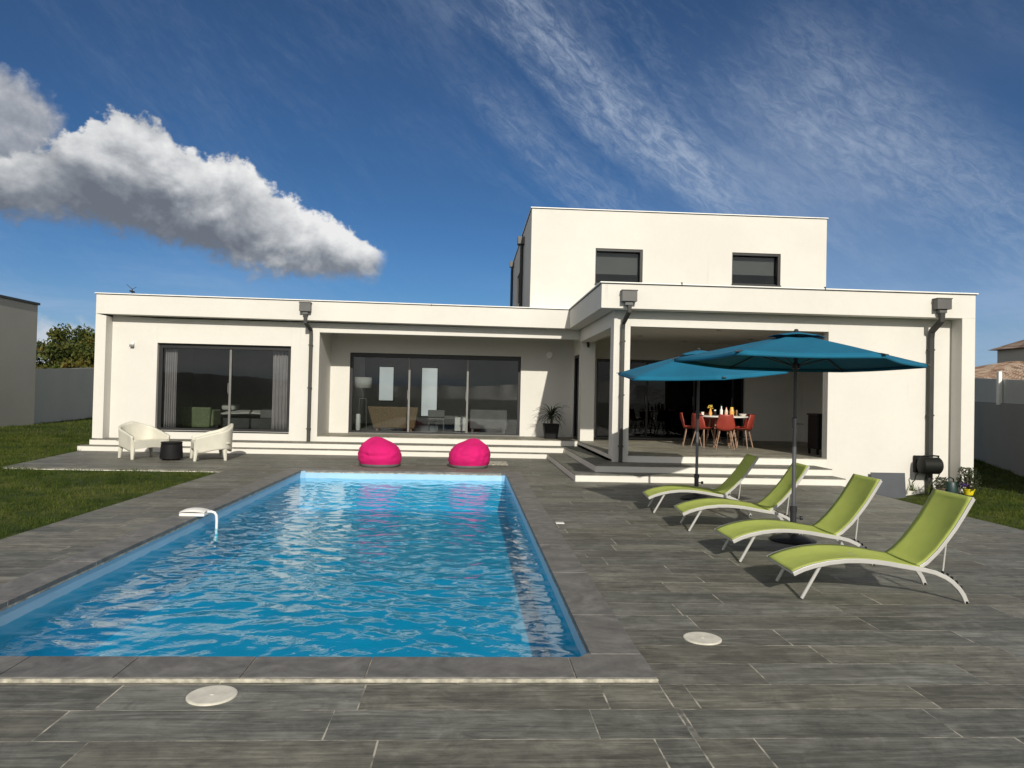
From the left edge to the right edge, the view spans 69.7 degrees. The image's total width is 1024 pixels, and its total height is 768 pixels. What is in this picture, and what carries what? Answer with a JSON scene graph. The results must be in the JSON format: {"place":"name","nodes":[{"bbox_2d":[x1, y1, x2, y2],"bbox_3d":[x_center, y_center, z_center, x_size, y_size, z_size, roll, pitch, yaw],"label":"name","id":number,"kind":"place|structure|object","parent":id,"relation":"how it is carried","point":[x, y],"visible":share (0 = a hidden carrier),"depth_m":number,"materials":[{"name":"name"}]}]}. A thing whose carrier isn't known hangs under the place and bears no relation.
{"place":"outdoors","nodes":[
{"label":"outdoors","id":0,"kind":"place"},
{"bbox_2d":[45,478,538,614],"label":"pool water","id":1,"kind":"structure","parent":0,"point":[391,485],"depth_m":10.97,"materials":[{"name":"blue liquid"}]},
{"bbox_2d":[0,451,1023,767],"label":"terrace","id":2,"kind":"structure","parent":0,"point":[854,665],"depth_m":3.90,"materials":[{"name":"grey tile"}]},
{"bbox_2d":[4,468,205,471],"bbox_3d":[-6.991,1.659,14.072,4.750,0.114,1.042,1,-1,-3],"label":"terrace edge","id":3,"kind":"object","parent":2,"relation":"attached to","point":[107,470],"visible":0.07,"depth_m":13.52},
{"bbox_2d":[117,421,169,459],"bbox_3d":[-7.985,1.199,15.845,0.814,0.775,0.850,1,-1,35],"label":"garden armchair","id":4,"kind":"object","parent":2,"relation":"on","point":[133,436],"visible":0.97,"depth_m":15.91,"materials":[{"name":"beige plastic"}]},
{"bbox_2d":[159,441,182,459],"bbox_3d":[-7.161,1.405,15.460,0.456,0.380,0.456,1,-1,-3],"label":"side table","id":5,"kind":"object","parent":2,"relation":"on","point":[172,450],"visible":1,"depth_m":15.29,"materials":[{"name":"black plastic"}]},
{"bbox_2d":[190,423,232,460],"bbox_3d":[-6.425,1.233,15.769,0.814,0.775,0.850,2,-1,-28],"label":"garden armchair","id":6,"kind":"object","parent":2,"relation":"on","point":[220,440],"visible":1,"depth_m":15.48,"materials":[{"name":"beige plastic"}]},
{"bbox_2d":[186,685,237,705],"bbox_3d":[-1.468,1.526,3.598,0.236,0.021,0.236,1,-1,-3],"label":"skimmer lid","id":7,"kind":"object","parent":2,"relation":"on","point":[211,695],"visible":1,"depth_m":3.58,"materials":[{"name":"beige plastic"}]},
{"bbox_2d":[0,479,579,657],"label":"pool basin","id":8,"kind":"object","parent":2,"relation":"in","point":[497,605],"visible":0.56,"depth_m":7.83,"materials":[{"name":"blue liquid"}]},
{"bbox_2d":[0,471,585,655],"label":"pool wall band","id":9,"kind":"object","parent":8,"relation":"attached to","point":[24,608],"visible":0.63,"depth_m":7.35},
{"bbox_2d":[0,468,656,677],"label":"pool coping","id":10,"kind":"object","parent":2,"relation":"on","point":[612,650],"visible":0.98,"depth_m":4.11,"materials":[{"name":"stone"}]},
{"bbox_2d":[179,507,217,540],"bbox_3d":[-3.665,1.648,8.637,0.411,0.385,0.240,1,-1,-3],"label":"pool alarm","id":11,"kind":"object","parent":10,"relation":"on","point":[196,512],"visible":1,"depth_m":8.58,"materials":[{"name":"white plastic"}]},
{"bbox_2d":[0,470,586,677],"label":"coping grout","id":12,"kind":"object","parent":10,"relation":"attached to","point":[15,603],"visible":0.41,"depth_m":7.02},
{"bbox_2d":[0,678,657,682],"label":"coping mortar strip","id":13,"kind":"object","parent":10,"relation":"attached to","point":[328,680],"visible":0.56,"depth_m":3.80,"materials":[{"name":"white concrete"}]},
{"bbox_2d":[358,436,401,467],"bbox_3d":[-2.717,1.383,15.129,0.895,0.607,0.890,1,-1,-3],"label":"bean bag","id":14,"kind":"object","parent":2,"relation":"on","point":[377,452],"visible":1,"depth_m":14.80,"materials":[{"name":"fabric"}]},
{"bbox_2d":[448,438,490,468],"bbox_3d":[-0.885,1.428,15.316,0.885,0.606,0.908,1,-1,-3],"label":"bean bag","id":15,"kind":"object","parent":2,"relation":"on","point":[473,453],"visible":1,"depth_m":14.98,"materials":[{"name":"fabric"}]},
{"bbox_2d":[489,461,507,464],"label":"deck slab","id":16,"kind":"structure","parent":2,"relation":"on","point":[497,462],"depth_m":16.24,"materials":[{"name":"white tile"}]},
{"bbox_2d":[643,454,758,516],"bbox_3d":[2.522,1.333,9.913,1.436,0.784,0.592,1,-1,3],"label":"sun lounger","id":17,"kind":"object","parent":2,"relation":"on","point":[736,477],"visible":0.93,"depth_m":9.87,"materials":[{"name":"green fabric"}]},
{"bbox_2d":[617,348,787,499],"bbox_3d":[2.821,0.597,11.175,2.353,2.300,2.631,1,-1,-3],"label":"parasol","id":18,"kind":"object","parent":2,"relation":"on","point":[668,370],"visible":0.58,"depth_m":10.53,"materials":[{"name":"fabric"}]},
{"bbox_2d":[683,632,721,644],"bbox_3d":[1.198,1.603,4.624,0.236,0.021,0.236,1,-1,-3],"label":"skimmer lid","id":19,"kind":"object","parent":2,"relation":"on","point":[702,638],"visible":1,"depth_m":4.61,"materials":[{"name":"beige plastic"}]},
{"bbox_2d":[674,463,809,534],"bbox_3d":[2.669,1.311,8.617,1.427,0.792,0.592,1,-1,3],"label":"sun lounger","id":20,"kind":"object","parent":2,"relation":"on","point":[778,495],"visible":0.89,"depth_m":8.57,"materials":[{"name":"green fabric"}]},
{"bbox_2d":[714,474,882,565],"bbox_3d":[2.747,1.283,7.117,1.414,0.802,0.592,1,-1,-1],"label":"sun lounger","id":21,"kind":"object","parent":2,"relation":"on","point":[839,518],"visible":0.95,"depth_m":7.09,"materials":[{"name":"green fabric"}]},
{"bbox_2d":[672,329,930,544],"bbox_3d":[3.066,0.550,7.975,2.514,2.300,2.586,1,-1,-3],"label":"parasol","id":22,"kind":"object","parent":2,"relation":"on","point":[795,351],"visible":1,"depth_m":7.95,"materials":[{"name":"fabric"}]},
{"bbox_2d":[766,489,974,603],"bbox_3d":[2.836,1.261,5.877,1.404,0.810,0.592,1,-1,0],"label":"sun lounger","id":23,"kind":"object","parent":2,"relation":"on","point":[919,545],"visible":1,"depth_m":5.84,"materials":[{"name":"green fabric"}]},
{"bbox_2d":[911,455,943,494],"bbox_3d":[8.235,1.799,14.591,0.450,0.801,0.425,1,-1,-3],"label":"barbecue grill","id":24,"kind":"object","parent":2,"relation":"on","point":[928,464],"visible":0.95,"depth_m":14.45,"materials":[{"name":"black plastic"}]},
{"bbox_2d":[0,416,1023,538],"bbox_3d":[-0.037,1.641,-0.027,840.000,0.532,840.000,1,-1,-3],"label":"ground","id":25,"kind":"structure","parent":0,"point":[78,481],"depth_m":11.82,"materials":[{"name":"green plant"}]},
{"bbox_2d":[0,295,39,426],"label":"neighbour house","id":26,"kind":"structure","parent":25,"relation":"on","point":[18,331],"depth_m":24.83,"materials":[{"name":"grey paint"}]},
{"bbox_2d":[34,368,93,423],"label":"boundary wall","id":27,"kind":"structure","parent":25,"relation":"on","point":[63,393],"depth_m":29.11,"materials":[{"name":"grey concrete"}]},
{"bbox_2d":[36,323,94,368],"bbox_3d":[-22.510,-0.713,37.216,6.842,4.872,5.496,1,-1,-3],"label":"hedge tree","id":28,"kind":"object","parent":25,"relation":"on","point":[62,350],"visible":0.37,"depth_m":35.95,"materials":[{"name":"green plant"}]},
{"bbox_2d":[77,207,978,495],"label":"house","id":29,"kind":"structure","parent":25,"relation":"on","point":[601,299],"depth_m":18.51,"materials":[{"name":"white paint"}]},
{"bbox_2d":[163,348,177,427],"bbox_3d":[-8.643,-0.037,18.611,0.304,2.500,0.094,1,-1,-3],"label":"curtain","id":30,"kind":"object","parent":29,"relation":"hanging from","point":[171,357],"visible":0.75,"depth_m":18.60,"materials":[{"name":"fabric"}]},
{"bbox_2d":[179,407,220,427],"bbox_3d":[-8.684,0.917,20.465,0.883,0.560,0.806,1,-1,-3],"label":"green armchair","id":31,"kind":"object","parent":29,"relation":"on","point":[203,417],"visible":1,"depth_m":20.10,"materials":[{"name":"fabric"}]},
{"bbox_2d":[157,343,290,433],"bbox_3d":[-7.226,0.115,18.481,3.270,2.195,0.220,1,-1,-3],"label":"sliding window","id":32,"kind":"structure","parent":29,"relation":"in","point":[162,346],"depth_m":18.49,"materials":[{"name":"metal"}]},
{"bbox_2d":[218,404,271,428],"bbox_3d":[-7.526,0.958,21.987,1.974,0.700,1.700,1,-1,-3],"label":"bed","id":33,"kind":"object","parent":29,"relation":"on","point":[263,420],"visible":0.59,"depth_m":21.19,"materials":[{"name":"white fabric"}]},
{"bbox_2d":[271,351,287,429],"bbox_3d":[-5.884,0.027,18.791,0.474,2.500,0.094,1,-1,-3],"label":"curtain","id":34,"kind":"object","parent":29,"relation":"hanging from","point":[279,390],"visible":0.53,"depth_m":18.79,"materials":[{"name":"fabric"}]},
{"bbox_2d":[355,414,360,430],"bbox_3d":[-4.330,1.097,20.669,0.140,0.520,0.140,1,-1,-3],"label":"tall vase","id":35,"kind":"object","parent":29,"relation":"on","point":[358,416],"visible":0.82,"depth_m":20.61,"materials":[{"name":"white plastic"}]},
{"bbox_2d":[355,377,371,430],"bbox_3d":[-4.211,0.586,20.733,0.476,1.550,0.476,1,-1,-3],"label":"floor lamp","id":36,"kind":"object","parent":29,"relation":"on","point":[363,382],"visible":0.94,"depth_m":20.56,"materials":[{"name":"metal"}]},
{"bbox_2d":[378,366,394,401],"bbox_3d":[-4.602,-0.010,26.931,0.590,1.300,0.100,1,-1,-3],"label":"window","id":37,"kind":"structure","parent":29,"relation":"in","point":[385,374],"depth_m":26.92,"materials":[{"name":"glass"}]},
{"bbox_2d":[368,406,418,430],"bbox_3d":[-3.536,1.038,22.061,1.486,0.720,0.914,1,-1,-3],"label":"wicker sofa","id":38,"kind":"object","parent":29,"relation":"on","point":[388,417],"visible":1,"depth_m":21.66,"materials":[{"name":"brown wicker"}]},
{"bbox_2d":[420,367,438,416],"bbox_3d":[-3.036,0.296,27.018,0.640,1.840,0.100,1,-1,-3],"label":"window","id":39,"kind":"structure","parent":29,"relation":"in","point":[429,375],"depth_m":27.01,"materials":[{"name":"glass"}]},
{"bbox_2d":[348,353,520,435],"bbox_3d":[-2.116,0.303,20.309,4.690,2.222,0.260,1,-1,-3],"label":"sliding window","id":40,"kind":"structure","parent":29,"relation":"in","point":[379,355],"depth_m":20.33,"materials":[{"name":"metal"}]},
{"bbox_2d":[428,410,444,430],"bbox_3d":[-2.313,1.113,22.509,0.500,0.640,0.560,1,-1,-3],"label":"chair","id":41,"kind":"object","parent":29,"relation":"on","point":[436,414],"visible":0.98,"depth_m":22.25,"materials":[{"name":"grey fabric"}]},
{"bbox_2d":[436,415,465,429],"bbox_3d":[-1.908,1.218,22.912,1.000,0.460,0.400,1,-1,-3],"label":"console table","id":42,"kind":"object","parent":29,"relation":"on","point":[448,417],"visible":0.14,"depth_m":22.71,"materials":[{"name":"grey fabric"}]},
{"bbox_2d":[455,417,465,431],"bbox_3d":[-1.532,1.224,22.132,0.380,0.440,0.380,1,-1,-3],"label":"white cube stool","id":43,"kind":"object","parent":29,"relation":"on","point":[460,424],"visible":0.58,"depth_m":21.94,"materials":[{"name":"plastic"}]},
{"bbox_2d":[470,410,506,432],"bbox_3d":[-0.734,1.129,22.581,1.120,0.680,0.900,1,-1,-3],"label":"grey sofa","id":44,"kind":"object","parent":29,"relation":"on","point":[488,419],"visible":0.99,"depth_m":22.13,"materials":[{"name":"fabric"}]},
{"bbox_2d":[533,404,565,438],"bbox_3d":[1.026,0.980,19.579,0.985,0.949,0.962,1,-1,-3],"label":"potted yucca","id":45,"kind":"object","parent":29,"relation":"on","point":[551,430],"visible":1,"depth_m":19.46,"materials":[{"name":"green plastic"}]},
{"bbox_2d":[573,355,578,439],"bbox_3d":[1.775,0.350,19.794,0.090,2.250,0.920,1,-1,-3],"label":"side door","id":46,"kind":"structure","parent":29,"relation":"in","point":[576,367],"depth_m":20.07,"materials":[{"name":"metal"}]},
{"bbox_2d":[595,248,642,284],"bbox_3d":[2.811,-3.074,19.458,1.280,0.970,0.285,1,-1,-3],"label":"window","id":47,"kind":"structure","parent":29,"relation":"in","point":[615,261],"depth_m":19.58,"materials":[{"name":"metal"}]},
{"bbox_2d":[595,359,744,440],"bbox_3d":[4.456,0.456,20.690,4.220,2.222,0.260,1,-1,-3],"label":"sliding window","id":48,"kind":"structure","parent":29,"relation":"in","point":[655,407],"depth_m":20.75,"materials":[{"name":"glass"}]},
{"bbox_2d":[680,412,701,446],"bbox_3d":[4.346,1.100,17.894,0.527,0.810,0.430,1,-1,11],"label":"dining chair","id":49,"kind":"object","parent":29,"relation":"on","point":[683,424],"visible":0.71,"depth_m":17.78,"materials":[{"name":"red plastic"}]},
{"bbox_2d":[690,413,715,446],"bbox_3d":[4.520,1.096,17.407,0.527,0.810,0.430,2,-1,-33],"label":"dining chair","id":50,"kind":"object","parent":29,"relation":"on","point":[702,426],"visible":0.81,"depth_m":17.28,"materials":[{"name":"red plastic"}]},
{"bbox_2d":[701,413,721,444],"bbox_3d":[4.989,1.124,18.479,0.430,0.810,0.527,1,-1,-5],"label":"dining chair","id":51,"kind":"object","parent":29,"relation":"on","point":[706,420],"visible":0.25,"depth_m":18.67,"materials":[{"name":"red plastic"}]},
{"bbox_2d":[714,414,734,448],"bbox_3d":[4.939,1.099,17.067,0.430,0.810,0.527,1,-1,10],"label":"dining chair","id":52,"kind":"object","parent":29,"relation":"on","point":[725,423],"visible":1,"depth_m":16.88,"materials":[{"name":"red plastic"}]},
{"bbox_2d":[703,415,747,447],"bbox_3d":[5.056,1.142,17.759,1.240,0.753,1.240,1,-1,-3],"label":"dining table","id":53,"kind":"object","parent":29,"relation":"on","point":[713,416],"visible":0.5,"depth_m":17.51,"materials":[{"name":"white wood"}]},
{"bbox_2d":[708,405,712,415],"bbox_3d":[4.771,0.626,17.673,0.103,0.260,0.140,2,-1,-23],"label":"flower vase","id":54,"kind":"object","parent":53,"relation":"on","point":[710,411],"visible":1,"depth_m":17.65,"materials":[{"name":"yellow glass"}]},
{"bbox_2d":[729,407,733,415],"bbox_3d":[5.274,0.662,17.639,0.116,0.210,0.114,1,-1,-3],"label":"jar","id":55,"kind":"object","parent":53,"relation":"on","point":[731,411],"visible":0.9,"depth_m":17.60,"materials":[{"name":"orange glass"}]},
{"bbox_2d":[728,414,753,446],"bbox_3d":[5.604,1.128,17.889,0.527,0.810,0.430,2,-1,-13],"label":"dining chair","id":56,"kind":"object","parent":29,"relation":"on","point":[745,421],"visible":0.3,"depth_m":18.04,"materials":[{"name":"red plastic"}]},
{"bbox_2d":[729,414,754,448],"bbox_3d":[5.486,1.118,17.462,0.527,0.810,0.429,1,-1,35],"label":"dining chair","id":57,"kind":"object","parent":29,"relation":"on","point":[750,423],"visible":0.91,"depth_m":17.33,"materials":[{"name":"red plastic"}]},
{"bbox_2d":[731,252,780,286],"bbox_3d":[6.495,-3.043,19.672,1.340,0.880,0.285,1,-1,-3],"label":"window","id":58,"kind":"structure","parent":29,"relation":"in","point":[742,263],"depth_m":19.78,"materials":[{"name":"metal"}]},
{"bbox_2d":[870,472,905,498],"bbox_3d":[7.500,2.049,14.647,0.700,0.559,0.080,1,-1,-3],"label":"leaning panel","id":59,"kind":"object","parent":25,"relation":"on","point":[892,485],"visible":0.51,"depth_m":14.64,"materials":[{"name":"stone"}]},
{"bbox_2d":[908,481,915,490],"bbox_3d":[7.954,1.999,14.570,0.217,0.239,0.213,1,-1,-3],"label":"weed","id":60,"kind":"object","parent":25,"relation":"on","point":[911,489],"visible":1,"depth_m":14.56,"materials":[{"name":"green plant"}]},
{"bbox_2d":[934,476,947,490],"bbox_3d":[8.288,1.953,14.200,0.242,0.333,0.275,1,-1,25],"label":"potted plant","id":61,"kind":"object","parent":25,"relation":"on","point":[940,486],"visible":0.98,"depth_m":14.16,"materials":[{"name":"green plant"}]},
{"bbox_2d":[945,476,959,492],"bbox_3d":[8.573,1.961,14.298,0.512,0.332,0.250,2,-1,-28],"label":"watering can","id":62,"kind":"object","parent":25,"relation":"on","point":[952,487],"visible":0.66,"depth_m":14.18,"materials":[{"name":"plastic"}]},
{"bbox_2d":[956,466,981,494],"bbox_3d":[8.770,1.860,14.105,0.439,0.538,0.422,2,-1,-39],"label":"potted shrub","id":63,"kind":"object","parent":25,"relation":"on","point":[969,489],"visible":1,"depth_m":14.05,"materials":[{"name":"green plant"}]},
{"bbox_2d":[974,371,1023,475],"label":"side boundary wall","id":64,"kind":"structure","parent":25,"relation":"on","point":[999,420],"depth_m":20.69,"materials":[{"name":"grey paint"}]},
{"bbox_2d":[975,340,1023,379],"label":"tiled house","id":65,"kind":"structure","parent":25,"relation":"on","point":[1009,364],"depth_m":42.37,"materials":[{"name":"tile"}]},
{"bbox_2d":[807,413,821,454],"bbox_3d":[6.751,1.082,15.855,0.600,0.880,0.480,1,-1,-3],"label":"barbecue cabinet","id":66,"kind":"object","parent":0,"point":[814,430],"visible":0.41,"depth_m":15.73,"materials":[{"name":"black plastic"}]}
]}

